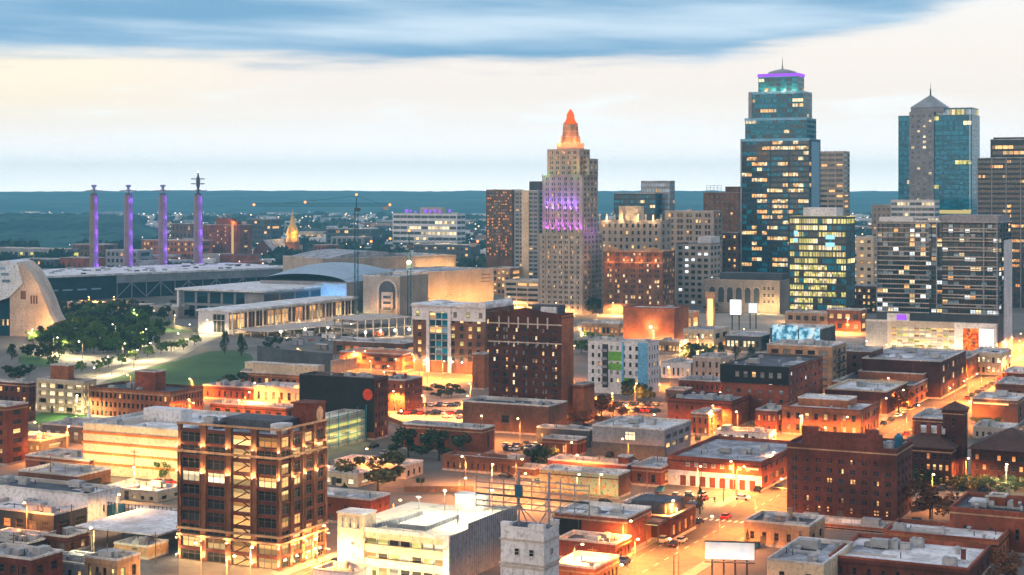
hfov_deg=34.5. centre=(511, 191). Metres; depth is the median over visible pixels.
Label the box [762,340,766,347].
window
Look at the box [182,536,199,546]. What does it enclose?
window
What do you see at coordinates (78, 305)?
tree
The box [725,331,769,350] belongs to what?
canopy hall
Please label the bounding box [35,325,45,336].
tree
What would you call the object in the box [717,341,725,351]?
tree
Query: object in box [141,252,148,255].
window
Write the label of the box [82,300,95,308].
tree
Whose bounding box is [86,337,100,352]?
tree
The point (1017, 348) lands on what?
pavement
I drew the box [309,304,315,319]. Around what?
window
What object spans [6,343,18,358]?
tree
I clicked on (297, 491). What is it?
window
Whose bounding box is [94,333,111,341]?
tree
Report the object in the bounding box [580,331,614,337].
tree
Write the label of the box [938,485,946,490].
car
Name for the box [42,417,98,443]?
flat shop
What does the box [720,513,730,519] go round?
car
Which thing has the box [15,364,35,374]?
tree
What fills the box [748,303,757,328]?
video screen
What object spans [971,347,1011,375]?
row house
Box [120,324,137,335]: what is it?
tree
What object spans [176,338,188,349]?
tree
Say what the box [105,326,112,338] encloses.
tree
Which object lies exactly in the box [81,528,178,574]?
yard
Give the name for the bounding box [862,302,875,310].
tree
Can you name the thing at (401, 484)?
road
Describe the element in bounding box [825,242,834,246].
window
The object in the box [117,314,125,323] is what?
tree
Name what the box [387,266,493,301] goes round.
auditorium
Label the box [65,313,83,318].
tree
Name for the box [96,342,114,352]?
tree
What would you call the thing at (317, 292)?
window
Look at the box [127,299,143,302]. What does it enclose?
tree
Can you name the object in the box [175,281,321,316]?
ballroom
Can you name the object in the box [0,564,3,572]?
window
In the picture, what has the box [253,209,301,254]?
church
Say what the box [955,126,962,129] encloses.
window
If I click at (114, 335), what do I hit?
tree
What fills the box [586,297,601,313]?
tree
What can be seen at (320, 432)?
window
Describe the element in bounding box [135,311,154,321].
tree
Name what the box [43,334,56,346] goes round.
tree
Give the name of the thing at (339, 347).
window
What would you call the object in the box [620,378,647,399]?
tree
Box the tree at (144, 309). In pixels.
[136,305,155,316]
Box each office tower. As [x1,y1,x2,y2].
[486,189,522,267]
[514,181,541,278]
[614,181,674,219]
[703,185,739,231]
[789,207,854,310]
[821,151,849,215]
[977,137,1023,307]
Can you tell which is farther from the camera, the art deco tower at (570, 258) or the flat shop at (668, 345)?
the art deco tower at (570, 258)
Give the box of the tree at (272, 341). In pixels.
[263,336,283,347]
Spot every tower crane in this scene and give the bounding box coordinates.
[253,194,390,314]
[370,230,478,324]
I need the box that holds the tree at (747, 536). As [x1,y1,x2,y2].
[745,528,750,541]
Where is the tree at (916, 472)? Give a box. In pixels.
[912,469,934,484]
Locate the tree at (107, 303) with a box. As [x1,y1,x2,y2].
[96,301,119,311]
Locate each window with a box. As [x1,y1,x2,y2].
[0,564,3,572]
[3,517,9,526]
[10,565,14,573]
[13,409,20,414]
[13,419,21,424]
[13,428,21,433]
[13,437,20,442]
[13,446,20,452]
[13,456,21,461]
[15,519,22,528]
[22,566,25,574]
[29,520,35,528]
[37,565,42,574]
[40,522,48,531]
[49,442,61,448]
[52,560,57,569]
[58,519,67,526]
[73,432,77,440]
[76,515,84,524]
[86,477,101,483]
[121,567,124,574]
[132,564,135,574]
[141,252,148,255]
[182,431,199,441]
[182,444,199,454]
[182,457,198,467]
[182,470,198,481]
[182,483,198,494]
[182,496,198,507]
[182,509,198,520]
[182,522,199,533]
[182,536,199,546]
[182,549,199,560]
[184,291,195,303]
[186,304,195,316]
[196,291,207,303]
[196,305,207,316]
[207,433,224,443]
[207,446,224,456]
[207,459,223,470]
[207,472,223,483]
[207,486,223,496]
[207,499,223,509]
[207,512,223,523]
[207,525,224,536]
[207,538,224,549]
[207,552,224,563]
[209,291,220,303]
[212,313,224,332]
[222,292,233,304]
[229,313,236,329]
[232,435,250,445]
[232,448,250,459]
[232,461,249,472]
[232,475,249,485]
[232,488,249,499]
[232,501,249,512]
[232,515,249,525]
[232,528,250,539]
[232,541,250,552]
[232,555,249,566]
[235,292,244,304]
[237,312,243,328]
[245,312,251,327]
[252,311,258,326]
[258,437,276,448]
[258,450,276,461]
[258,464,275,474]
[258,477,275,488]
[258,491,275,501]
[258,504,275,515]
[258,517,275,528]
[258,531,276,542]
[258,544,276,555]
[258,558,276,569]
[260,310,266,325]
[264,293,278,301]
[267,309,273,324]
[274,308,280,323]
[280,292,294,299]
[282,308,287,322]
[282,436,288,447]
[282,450,288,460]
[282,463,288,474]
[282,477,288,487]
[282,490,288,501]
[282,503,288,514]
[282,517,288,528]
[282,530,288,541]
[282,544,288,555]
[282,557,288,568]
[289,307,294,321]
[293,434,300,444]
[293,447,300,457]
[293,526,300,537]
[293,539,300,551]
[293,553,300,564]
[294,460,300,471]
[294,473,300,484]
[294,487,300,497]
[294,500,300,510]
[294,513,300,524]
[295,290,308,298]
[296,306,301,320]
[303,305,308,319]
[305,431,311,441]
[305,444,311,454]
[305,523,311,533]
[305,536,311,546]
[305,549,311,560]
[306,457,311,467]
[306,470,311,480]
[306,483,311,494]
[306,496,311,507]
[306,510,311,520]
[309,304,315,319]
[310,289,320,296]
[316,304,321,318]
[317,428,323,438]
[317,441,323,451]
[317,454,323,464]
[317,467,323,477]
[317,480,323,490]
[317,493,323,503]
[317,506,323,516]
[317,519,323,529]
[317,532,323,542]
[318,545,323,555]
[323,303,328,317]
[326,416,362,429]
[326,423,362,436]
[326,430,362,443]
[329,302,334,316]
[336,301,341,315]
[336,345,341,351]
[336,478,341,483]
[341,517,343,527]
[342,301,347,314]
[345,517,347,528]
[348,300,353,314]
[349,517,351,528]
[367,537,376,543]
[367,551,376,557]
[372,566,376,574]
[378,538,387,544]
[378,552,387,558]
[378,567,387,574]
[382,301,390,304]
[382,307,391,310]
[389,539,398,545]
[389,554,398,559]
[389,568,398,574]
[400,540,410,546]
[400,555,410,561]
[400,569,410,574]
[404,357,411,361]
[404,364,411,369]
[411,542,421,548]
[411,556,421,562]
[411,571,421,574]
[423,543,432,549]
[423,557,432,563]
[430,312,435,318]
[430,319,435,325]
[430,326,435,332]
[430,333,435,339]
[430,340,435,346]
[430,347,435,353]
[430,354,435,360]
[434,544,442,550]
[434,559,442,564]
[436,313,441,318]
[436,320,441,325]
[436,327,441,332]
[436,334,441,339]
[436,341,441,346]
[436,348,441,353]
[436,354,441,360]
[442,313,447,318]
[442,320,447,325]
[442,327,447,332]
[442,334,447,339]
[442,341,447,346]
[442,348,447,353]
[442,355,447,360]
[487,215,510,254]
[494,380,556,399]
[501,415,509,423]
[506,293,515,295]
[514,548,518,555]
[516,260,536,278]
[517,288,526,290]
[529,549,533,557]
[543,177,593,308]
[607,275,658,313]
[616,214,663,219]
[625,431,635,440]
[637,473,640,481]
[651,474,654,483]
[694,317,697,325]
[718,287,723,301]
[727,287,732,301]
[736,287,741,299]
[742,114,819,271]
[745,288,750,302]
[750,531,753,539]
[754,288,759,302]
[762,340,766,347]
[764,475,767,483]
[771,349,778,352]
[774,533,778,541]
[775,469,778,477]
[783,349,790,353]
[787,534,790,542]
[790,265,854,309]
[793,494,890,516]
[795,350,802,353]
[807,350,814,354]
[820,351,827,355]
[825,235,834,238]
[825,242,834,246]
[853,314,857,319]
[877,237,1009,313]
[899,117,906,120]
[899,122,906,125]
[899,127,906,130]
[899,132,906,135]
[899,136,978,214]
[939,116,946,119]
[939,121,946,124]
[939,126,946,129]
[939,131,946,134]
[939,136,946,139]
[943,109,949,114]
[947,116,954,119]
[947,121,954,124]
[947,126,954,129]
[947,131,954,134]
[947,136,954,139]
[950,109,956,114]
[955,116,962,119]
[955,121,962,124]
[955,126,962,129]
[955,131,962,134]
[955,136,962,139]
[957,109,963,114]
[964,109,970,113]
[978,185,1023,306]
[992,146,1001,148]
[992,151,1001,154]
[1003,145,1012,148]
[1003,151,1012,153]
[1014,145,1023,148]
[1014,151,1023,153]
[1015,529,1018,541]
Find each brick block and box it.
[0,376,35,423]
[0,400,28,465]
[60,256,104,267]
[72,243,117,256]
[141,239,211,259]
[203,218,251,253]
[240,361,324,382]
[313,244,338,250]
[388,372,422,413]
[623,304,688,339]
[667,391,750,426]
[678,375,720,391]
[720,353,822,422]
[825,379,907,415]
[832,369,927,404]
[846,343,882,374]
[855,284,875,312]
[862,347,965,398]
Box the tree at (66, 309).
[62,307,69,313]
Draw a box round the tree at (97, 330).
[84,325,102,333]
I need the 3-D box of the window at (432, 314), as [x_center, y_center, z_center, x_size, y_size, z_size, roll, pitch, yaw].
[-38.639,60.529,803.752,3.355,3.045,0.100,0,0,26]
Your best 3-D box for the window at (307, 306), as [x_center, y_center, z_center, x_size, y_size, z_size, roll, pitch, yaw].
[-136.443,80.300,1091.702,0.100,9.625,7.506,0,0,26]
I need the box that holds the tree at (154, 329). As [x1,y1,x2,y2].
[144,326,161,335]
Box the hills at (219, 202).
[0,190,897,217]
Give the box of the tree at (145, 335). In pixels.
[131,331,146,341]
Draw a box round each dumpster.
[416,478,424,482]
[657,486,664,490]
[753,541,759,547]
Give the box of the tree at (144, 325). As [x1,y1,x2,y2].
[135,321,153,329]
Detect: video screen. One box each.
[730,299,741,329]
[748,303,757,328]
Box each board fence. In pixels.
[388,416,402,425]
[404,485,471,492]
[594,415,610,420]
[644,492,696,502]
[910,502,943,512]
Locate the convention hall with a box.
[42,262,282,300]
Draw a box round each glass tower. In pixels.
[740,57,820,272]
[898,83,979,214]
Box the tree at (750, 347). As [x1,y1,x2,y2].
[745,344,755,356]
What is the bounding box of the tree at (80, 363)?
[75,360,87,371]
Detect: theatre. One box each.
[704,272,788,313]
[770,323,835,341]
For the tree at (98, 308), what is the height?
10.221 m
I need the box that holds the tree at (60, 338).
[52,336,67,347]
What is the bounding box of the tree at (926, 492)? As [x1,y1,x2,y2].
[904,477,960,518]
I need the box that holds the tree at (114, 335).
[111,331,131,339]
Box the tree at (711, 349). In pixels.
[699,345,716,353]
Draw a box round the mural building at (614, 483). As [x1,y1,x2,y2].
[539,463,630,498]
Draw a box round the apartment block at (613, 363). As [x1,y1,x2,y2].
[588,337,658,394]
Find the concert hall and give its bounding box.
[0,259,65,335]
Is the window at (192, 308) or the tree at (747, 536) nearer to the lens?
the tree at (747, 536)
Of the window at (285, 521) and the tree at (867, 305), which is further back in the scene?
the tree at (867, 305)
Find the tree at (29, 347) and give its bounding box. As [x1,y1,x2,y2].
[21,344,33,356]
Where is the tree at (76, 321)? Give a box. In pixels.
[67,317,85,329]
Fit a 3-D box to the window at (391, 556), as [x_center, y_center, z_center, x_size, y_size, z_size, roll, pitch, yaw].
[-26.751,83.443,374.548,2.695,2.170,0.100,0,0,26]
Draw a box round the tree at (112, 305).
[108,299,121,309]
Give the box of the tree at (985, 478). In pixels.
[971,474,1019,491]
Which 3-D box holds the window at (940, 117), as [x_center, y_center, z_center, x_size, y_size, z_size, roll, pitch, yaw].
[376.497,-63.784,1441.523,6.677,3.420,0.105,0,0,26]
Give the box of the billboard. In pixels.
[704,540,755,574]
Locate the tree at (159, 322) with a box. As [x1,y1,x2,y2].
[153,319,171,330]
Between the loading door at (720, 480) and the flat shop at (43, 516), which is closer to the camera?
the flat shop at (43, 516)
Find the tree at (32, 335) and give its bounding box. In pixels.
[24,330,41,344]
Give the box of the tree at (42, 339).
[39,335,49,348]
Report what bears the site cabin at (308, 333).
on the plaza at (255, 339)
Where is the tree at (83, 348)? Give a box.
[64,342,88,351]
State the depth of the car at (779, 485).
487.10 m
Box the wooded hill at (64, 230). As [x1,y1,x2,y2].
[0,213,168,247]
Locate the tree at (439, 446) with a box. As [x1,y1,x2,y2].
[418,428,471,460]
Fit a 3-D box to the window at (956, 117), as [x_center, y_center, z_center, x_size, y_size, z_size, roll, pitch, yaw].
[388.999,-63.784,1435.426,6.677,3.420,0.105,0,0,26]
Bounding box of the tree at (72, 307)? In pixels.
[68,303,78,313]
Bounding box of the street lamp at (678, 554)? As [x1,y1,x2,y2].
[669,538,678,574]
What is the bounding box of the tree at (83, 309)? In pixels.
[79,305,94,312]
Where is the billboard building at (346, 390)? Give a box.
[299,371,388,439]
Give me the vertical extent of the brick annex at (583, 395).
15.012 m
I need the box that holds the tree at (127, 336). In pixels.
[125,333,136,344]
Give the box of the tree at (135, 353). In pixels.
[128,350,138,359]
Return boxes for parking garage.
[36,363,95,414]
[325,405,366,449]
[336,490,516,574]
[339,347,412,371]
[504,278,538,307]
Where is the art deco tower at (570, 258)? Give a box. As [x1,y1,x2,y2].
[539,109,602,314]
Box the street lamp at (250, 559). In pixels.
[250,546,252,574]
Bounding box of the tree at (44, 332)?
[38,330,50,342]
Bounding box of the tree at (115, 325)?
[107,322,128,332]
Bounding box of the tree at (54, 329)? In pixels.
[46,325,63,336]
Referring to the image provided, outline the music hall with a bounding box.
[363,272,427,314]
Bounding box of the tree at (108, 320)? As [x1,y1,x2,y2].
[99,319,118,325]
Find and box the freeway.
[62,297,176,312]
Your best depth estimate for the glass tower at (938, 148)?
1443.61 m
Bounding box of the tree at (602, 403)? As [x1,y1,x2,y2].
[594,393,628,415]
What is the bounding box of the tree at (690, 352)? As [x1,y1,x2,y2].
[679,342,703,358]
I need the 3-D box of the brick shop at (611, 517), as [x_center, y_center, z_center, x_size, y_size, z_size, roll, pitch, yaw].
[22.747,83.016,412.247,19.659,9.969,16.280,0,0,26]
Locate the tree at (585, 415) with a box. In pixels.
[567,408,600,423]
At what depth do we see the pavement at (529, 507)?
458.62 m
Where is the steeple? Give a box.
[86,403,91,417]
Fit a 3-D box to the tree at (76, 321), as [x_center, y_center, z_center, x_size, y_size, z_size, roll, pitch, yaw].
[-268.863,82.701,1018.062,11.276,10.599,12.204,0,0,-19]
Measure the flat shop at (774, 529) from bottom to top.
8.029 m
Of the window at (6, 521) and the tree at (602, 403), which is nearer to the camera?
the window at (6, 521)
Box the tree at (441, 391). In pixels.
[423,385,452,397]
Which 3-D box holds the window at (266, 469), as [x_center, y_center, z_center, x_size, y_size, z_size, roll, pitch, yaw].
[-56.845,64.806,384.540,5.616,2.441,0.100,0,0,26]
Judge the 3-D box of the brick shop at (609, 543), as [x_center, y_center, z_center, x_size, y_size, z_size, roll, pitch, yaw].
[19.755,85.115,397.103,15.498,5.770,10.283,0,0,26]
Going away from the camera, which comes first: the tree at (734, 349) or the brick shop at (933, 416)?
the brick shop at (933, 416)
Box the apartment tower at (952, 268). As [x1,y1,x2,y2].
[876,214,1011,349]
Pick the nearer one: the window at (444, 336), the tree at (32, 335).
the window at (444, 336)
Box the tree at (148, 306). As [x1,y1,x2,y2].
[145,304,153,310]
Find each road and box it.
[28,451,718,516]
[81,373,468,449]
[203,401,714,440]
[290,435,702,574]
[342,369,668,389]
[619,347,1023,574]
[967,421,1023,427]
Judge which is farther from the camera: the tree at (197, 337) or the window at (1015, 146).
the window at (1015, 146)
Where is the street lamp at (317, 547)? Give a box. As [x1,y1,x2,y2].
[316,525,325,562]
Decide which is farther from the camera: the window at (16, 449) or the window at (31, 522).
the window at (16, 449)
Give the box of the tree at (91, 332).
[86,330,100,341]
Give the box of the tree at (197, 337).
[188,334,200,344]
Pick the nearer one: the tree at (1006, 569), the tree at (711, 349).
the tree at (1006, 569)
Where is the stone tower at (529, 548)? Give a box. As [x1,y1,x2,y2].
[498,518,560,574]
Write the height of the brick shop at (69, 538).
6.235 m
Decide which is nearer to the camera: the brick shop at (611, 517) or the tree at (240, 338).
the brick shop at (611, 517)
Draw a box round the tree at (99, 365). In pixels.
[91,360,104,370]
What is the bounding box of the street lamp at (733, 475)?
[730,461,733,490]
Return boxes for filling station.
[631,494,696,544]
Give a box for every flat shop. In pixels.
[0,247,78,256]
[0,474,119,521]
[0,497,86,531]
[0,527,46,545]
[20,257,59,265]
[28,431,69,451]
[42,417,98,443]
[63,550,93,574]
[67,300,106,308]
[84,548,140,574]
[108,478,176,502]
[113,536,168,559]
[115,303,153,310]
[150,303,188,317]
[210,399,292,415]
[253,381,298,403]
[298,231,322,236]
[313,560,372,574]
[327,465,372,486]
[333,337,412,353]
[334,454,422,478]
[536,424,591,447]
[577,335,605,344]
[581,320,622,335]
[631,456,668,486]
[659,337,688,353]
[661,357,692,378]
[665,386,692,400]
[683,325,728,350]
[689,310,699,326]
[692,352,734,376]
[715,424,775,438]
[743,507,824,547]
[766,536,853,574]
[785,309,827,324]
[826,307,866,331]
[973,419,1017,437]
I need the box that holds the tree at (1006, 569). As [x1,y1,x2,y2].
[985,550,1022,574]
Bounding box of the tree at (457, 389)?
[430,383,466,395]
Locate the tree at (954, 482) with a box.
[928,474,965,486]
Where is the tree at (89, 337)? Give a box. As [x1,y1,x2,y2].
[75,334,94,339]
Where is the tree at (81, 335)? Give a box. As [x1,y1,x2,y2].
[71,331,87,339]
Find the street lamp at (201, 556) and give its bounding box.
[194,542,201,574]
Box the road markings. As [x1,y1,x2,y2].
[306,354,1022,572]
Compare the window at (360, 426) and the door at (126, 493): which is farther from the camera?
the window at (360, 426)
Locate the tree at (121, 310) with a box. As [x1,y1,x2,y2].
[116,306,127,316]
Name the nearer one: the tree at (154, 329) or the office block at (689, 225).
the tree at (154, 329)
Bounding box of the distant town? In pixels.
[0,211,871,265]
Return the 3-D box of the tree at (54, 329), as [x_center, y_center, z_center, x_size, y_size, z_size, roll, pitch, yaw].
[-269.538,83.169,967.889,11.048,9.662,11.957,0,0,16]
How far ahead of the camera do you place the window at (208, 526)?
391.10 m
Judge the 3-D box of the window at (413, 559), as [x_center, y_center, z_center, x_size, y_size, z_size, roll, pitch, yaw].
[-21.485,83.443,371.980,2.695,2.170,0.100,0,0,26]
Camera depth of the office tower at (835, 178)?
1537.78 m
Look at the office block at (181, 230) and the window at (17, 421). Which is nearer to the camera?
the window at (17, 421)
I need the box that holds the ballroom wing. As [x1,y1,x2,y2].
[196,295,358,334]
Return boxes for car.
[164,478,176,483]
[369,442,379,447]
[379,449,388,454]
[397,409,404,414]
[404,409,411,414]
[410,409,418,414]
[440,414,451,417]
[452,401,460,406]
[455,409,462,414]
[498,472,512,477]
[503,444,510,450]
[511,442,520,446]
[523,444,532,449]
[598,498,612,502]
[605,451,613,457]
[619,555,630,564]
[659,535,668,543]
[668,540,680,547]
[676,536,687,543]
[685,500,697,507]
[696,518,703,524]
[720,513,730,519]
[734,494,749,500]
[753,485,762,492]
[773,483,782,489]
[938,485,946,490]
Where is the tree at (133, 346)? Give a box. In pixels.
[122,339,138,350]
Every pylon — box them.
[85,185,102,266]
[120,185,136,265]
[154,185,170,264]
[189,171,206,263]
[706,292,715,325]
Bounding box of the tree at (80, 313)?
[72,312,84,318]
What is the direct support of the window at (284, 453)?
in the office block at (247, 481)
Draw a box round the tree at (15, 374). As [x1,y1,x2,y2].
[8,370,27,377]
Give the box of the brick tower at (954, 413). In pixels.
[940,401,969,479]
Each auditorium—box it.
[283,249,455,270]
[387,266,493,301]
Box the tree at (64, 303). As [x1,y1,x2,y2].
[58,299,67,306]
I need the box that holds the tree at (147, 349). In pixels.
[142,346,154,356]
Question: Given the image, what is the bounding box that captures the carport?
[75,508,177,545]
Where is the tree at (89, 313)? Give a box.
[82,310,93,315]
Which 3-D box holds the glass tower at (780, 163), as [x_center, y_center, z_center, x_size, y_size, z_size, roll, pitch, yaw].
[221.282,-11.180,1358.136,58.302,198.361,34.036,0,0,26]
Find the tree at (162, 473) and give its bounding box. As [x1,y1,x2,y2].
[153,460,170,478]
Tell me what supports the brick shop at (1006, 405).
on the ground at (432, 466)
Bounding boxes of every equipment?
[107,502,123,516]
[124,504,151,511]
[152,506,176,510]
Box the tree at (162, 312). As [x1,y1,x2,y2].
[156,305,170,319]
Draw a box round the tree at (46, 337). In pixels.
[34,335,59,344]
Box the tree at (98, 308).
[92,305,108,315]
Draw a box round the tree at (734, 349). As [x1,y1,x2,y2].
[731,345,741,359]
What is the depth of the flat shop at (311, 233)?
2857.66 m
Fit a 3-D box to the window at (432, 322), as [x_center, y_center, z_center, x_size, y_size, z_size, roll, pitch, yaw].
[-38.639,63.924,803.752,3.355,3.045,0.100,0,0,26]
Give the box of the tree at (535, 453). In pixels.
[523,443,559,463]
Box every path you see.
[30,348,133,366]
[91,333,221,384]
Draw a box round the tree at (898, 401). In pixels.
[891,390,914,412]
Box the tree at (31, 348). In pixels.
[19,344,45,354]
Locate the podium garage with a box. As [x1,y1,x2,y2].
[866,313,997,350]
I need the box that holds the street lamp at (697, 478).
[697,466,701,493]
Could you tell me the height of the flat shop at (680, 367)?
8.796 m
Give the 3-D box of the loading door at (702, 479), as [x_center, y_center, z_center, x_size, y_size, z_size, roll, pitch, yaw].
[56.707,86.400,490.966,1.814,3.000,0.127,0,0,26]
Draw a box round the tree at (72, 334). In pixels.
[63,332,75,340]
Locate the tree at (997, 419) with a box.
[969,417,1001,423]
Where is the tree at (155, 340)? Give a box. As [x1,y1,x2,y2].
[132,331,159,345]
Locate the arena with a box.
[260,262,394,312]
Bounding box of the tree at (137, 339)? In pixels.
[133,334,147,349]
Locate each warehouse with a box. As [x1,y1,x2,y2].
[82,406,281,481]
[786,425,912,523]
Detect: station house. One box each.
[906,423,959,487]
[967,427,1023,487]
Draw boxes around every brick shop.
[0,542,62,574]
[18,462,110,483]
[25,448,93,467]
[43,523,89,550]
[203,379,259,400]
[327,487,390,522]
[402,419,494,452]
[442,451,530,474]
[511,462,545,477]
[541,434,586,455]
[547,454,637,483]
[554,500,651,550]
[559,530,631,558]
[559,550,619,574]
[623,492,654,503]
[690,407,721,435]
[755,403,781,434]
[829,533,990,574]
[883,518,1009,566]
[912,408,942,434]
[949,490,1023,555]
[972,390,1023,424]
[995,376,1023,392]
[1001,366,1023,377]
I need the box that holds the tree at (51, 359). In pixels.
[46,355,58,363]
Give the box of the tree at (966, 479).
[956,473,987,489]
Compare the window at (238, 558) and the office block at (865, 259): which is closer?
the window at (238, 558)
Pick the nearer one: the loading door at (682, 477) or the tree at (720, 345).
the loading door at (682, 477)
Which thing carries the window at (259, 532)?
in the office block at (247, 481)
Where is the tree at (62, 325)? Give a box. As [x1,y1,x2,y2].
[53,322,65,334]
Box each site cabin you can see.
[293,339,304,344]
[302,331,314,335]
[315,344,328,349]
[322,333,335,338]
[372,331,383,335]
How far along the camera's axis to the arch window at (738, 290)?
1198.50 m
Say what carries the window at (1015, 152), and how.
in the office tower at (1000, 180)
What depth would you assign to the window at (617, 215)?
1467.36 m
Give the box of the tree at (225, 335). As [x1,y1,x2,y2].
[220,330,229,352]
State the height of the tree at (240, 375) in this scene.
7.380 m
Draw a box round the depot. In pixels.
[667,435,789,491]
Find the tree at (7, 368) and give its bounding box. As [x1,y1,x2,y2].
[1,365,20,372]
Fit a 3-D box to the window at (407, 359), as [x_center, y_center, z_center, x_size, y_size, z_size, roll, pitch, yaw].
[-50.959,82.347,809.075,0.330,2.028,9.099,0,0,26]
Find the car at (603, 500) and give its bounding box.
[598,498,612,502]
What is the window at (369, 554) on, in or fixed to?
in the building at (462, 535)
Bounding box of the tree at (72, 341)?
[62,338,86,352]
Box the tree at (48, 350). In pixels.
[34,344,55,358]
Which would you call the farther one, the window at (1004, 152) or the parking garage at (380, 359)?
the window at (1004, 152)
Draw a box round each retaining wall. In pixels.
[71,311,197,331]
[257,345,332,371]
[331,357,356,371]
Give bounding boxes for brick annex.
[462,395,566,435]
[472,351,488,389]
[572,381,594,423]
[803,512,888,533]
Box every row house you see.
[966,350,980,379]
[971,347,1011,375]
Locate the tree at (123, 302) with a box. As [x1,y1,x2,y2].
[114,299,128,315]
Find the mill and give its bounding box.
[88,369,203,417]
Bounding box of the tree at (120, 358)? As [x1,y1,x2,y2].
[116,353,129,361]
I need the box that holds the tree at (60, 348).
[51,341,65,357]
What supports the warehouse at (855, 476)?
on the ground at (432, 466)
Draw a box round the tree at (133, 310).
[126,307,142,315]
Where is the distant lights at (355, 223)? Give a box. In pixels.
[49,212,869,265]
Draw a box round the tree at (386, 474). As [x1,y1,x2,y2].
[334,450,405,490]
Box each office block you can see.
[106,249,152,266]
[171,223,193,238]
[176,399,328,570]
[247,218,280,242]
[326,228,379,243]
[331,236,372,246]
[393,207,465,249]
[414,243,479,259]
[490,266,522,294]
[599,206,670,305]
[665,209,721,298]
[676,236,720,305]
[722,232,739,271]
[855,236,875,284]
[872,204,890,235]
[891,199,939,219]
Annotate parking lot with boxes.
[390,393,469,422]
[411,476,535,490]
[597,395,667,417]
[638,486,760,504]
[912,485,1023,505]
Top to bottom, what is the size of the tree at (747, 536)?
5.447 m
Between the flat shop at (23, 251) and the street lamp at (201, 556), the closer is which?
the street lamp at (201, 556)
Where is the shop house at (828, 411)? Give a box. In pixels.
[781,393,879,434]
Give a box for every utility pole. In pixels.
[87,529,95,551]
[131,449,137,478]
[151,532,159,562]
[642,514,650,545]
[719,476,727,500]
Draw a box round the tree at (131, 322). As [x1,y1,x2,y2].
[123,318,137,325]
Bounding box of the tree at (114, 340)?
[107,337,123,351]
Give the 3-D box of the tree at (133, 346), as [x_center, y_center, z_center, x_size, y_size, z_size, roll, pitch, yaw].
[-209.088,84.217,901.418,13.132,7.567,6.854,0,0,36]
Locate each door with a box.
[60,543,64,550]
[124,491,128,499]
[329,513,333,519]
[332,477,335,484]
[640,477,644,483]
[680,475,685,484]
[690,476,695,485]
[700,476,705,486]
[709,477,714,487]
[719,478,724,488]
[729,479,734,488]
[739,480,744,489]
[749,480,754,490]
[760,536,765,543]
[837,511,842,516]
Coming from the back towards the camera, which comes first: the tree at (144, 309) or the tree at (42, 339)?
the tree at (144, 309)
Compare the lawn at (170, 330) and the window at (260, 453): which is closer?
the window at (260, 453)
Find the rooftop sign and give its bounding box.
[475,470,589,528]
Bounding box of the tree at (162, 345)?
[156,342,167,350]
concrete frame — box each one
[232,321,356,336]
[325,314,412,336]
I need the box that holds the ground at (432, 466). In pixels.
[0,218,1023,574]
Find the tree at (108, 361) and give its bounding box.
[101,356,114,367]
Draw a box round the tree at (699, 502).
[696,483,704,513]
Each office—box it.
[591,415,690,458]
[767,338,846,393]
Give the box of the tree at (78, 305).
[71,301,81,311]
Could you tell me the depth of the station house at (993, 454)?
493.44 m
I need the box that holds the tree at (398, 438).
[387,426,437,456]
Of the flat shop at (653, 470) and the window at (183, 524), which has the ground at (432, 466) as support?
the flat shop at (653, 470)
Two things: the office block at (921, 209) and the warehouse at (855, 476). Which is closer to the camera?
the warehouse at (855, 476)
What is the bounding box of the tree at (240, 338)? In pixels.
[237,333,247,355]
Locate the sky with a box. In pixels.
[0,0,1023,191]
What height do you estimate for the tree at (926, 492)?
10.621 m
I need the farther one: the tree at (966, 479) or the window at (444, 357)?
the window at (444, 357)
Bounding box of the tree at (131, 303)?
[118,301,138,306]
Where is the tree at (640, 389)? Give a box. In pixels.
[633,382,655,401]
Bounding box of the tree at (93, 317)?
[85,314,103,325]
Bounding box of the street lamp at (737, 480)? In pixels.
[737,466,744,494]
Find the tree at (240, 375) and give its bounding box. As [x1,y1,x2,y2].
[217,372,249,381]
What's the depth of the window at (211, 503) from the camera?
391.10 m
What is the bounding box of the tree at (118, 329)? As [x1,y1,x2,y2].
[110,327,120,336]
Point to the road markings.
(734, 505)
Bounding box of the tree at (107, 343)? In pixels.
[101,340,115,352]
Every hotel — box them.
[410,298,513,373]
[603,247,674,314]
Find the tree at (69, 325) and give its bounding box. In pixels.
[62,321,73,332]
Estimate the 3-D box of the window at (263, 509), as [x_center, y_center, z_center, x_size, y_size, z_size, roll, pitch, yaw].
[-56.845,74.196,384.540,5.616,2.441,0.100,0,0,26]
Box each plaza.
[208,315,412,347]
[577,313,865,352]
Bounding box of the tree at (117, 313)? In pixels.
[110,311,119,317]
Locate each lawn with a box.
[18,354,54,366]
[33,412,86,424]
[105,350,253,385]
[164,327,195,333]
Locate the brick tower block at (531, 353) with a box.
[488,304,573,422]
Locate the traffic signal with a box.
[692,495,715,503]
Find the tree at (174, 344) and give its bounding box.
[164,340,178,350]
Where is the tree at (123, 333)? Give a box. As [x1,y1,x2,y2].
[119,329,125,344]
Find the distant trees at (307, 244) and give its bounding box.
[0,210,871,268]
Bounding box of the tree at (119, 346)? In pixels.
[113,339,134,352]
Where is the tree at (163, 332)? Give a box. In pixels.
[157,327,165,335]
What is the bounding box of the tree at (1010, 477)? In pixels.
[987,474,1023,491]
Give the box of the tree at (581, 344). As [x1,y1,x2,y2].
[574,339,587,352]
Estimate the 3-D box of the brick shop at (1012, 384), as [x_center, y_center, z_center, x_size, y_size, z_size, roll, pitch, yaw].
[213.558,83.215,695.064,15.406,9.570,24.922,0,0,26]
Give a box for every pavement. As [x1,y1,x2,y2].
[274,498,491,574]
[423,378,453,385]
[508,455,604,488]
[517,502,546,515]
[631,517,701,554]
[681,511,786,574]
[711,490,750,507]
[879,405,908,422]
[963,386,994,406]
[1011,344,1023,352]
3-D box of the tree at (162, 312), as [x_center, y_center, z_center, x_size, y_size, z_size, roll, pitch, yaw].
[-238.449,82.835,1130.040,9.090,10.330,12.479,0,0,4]

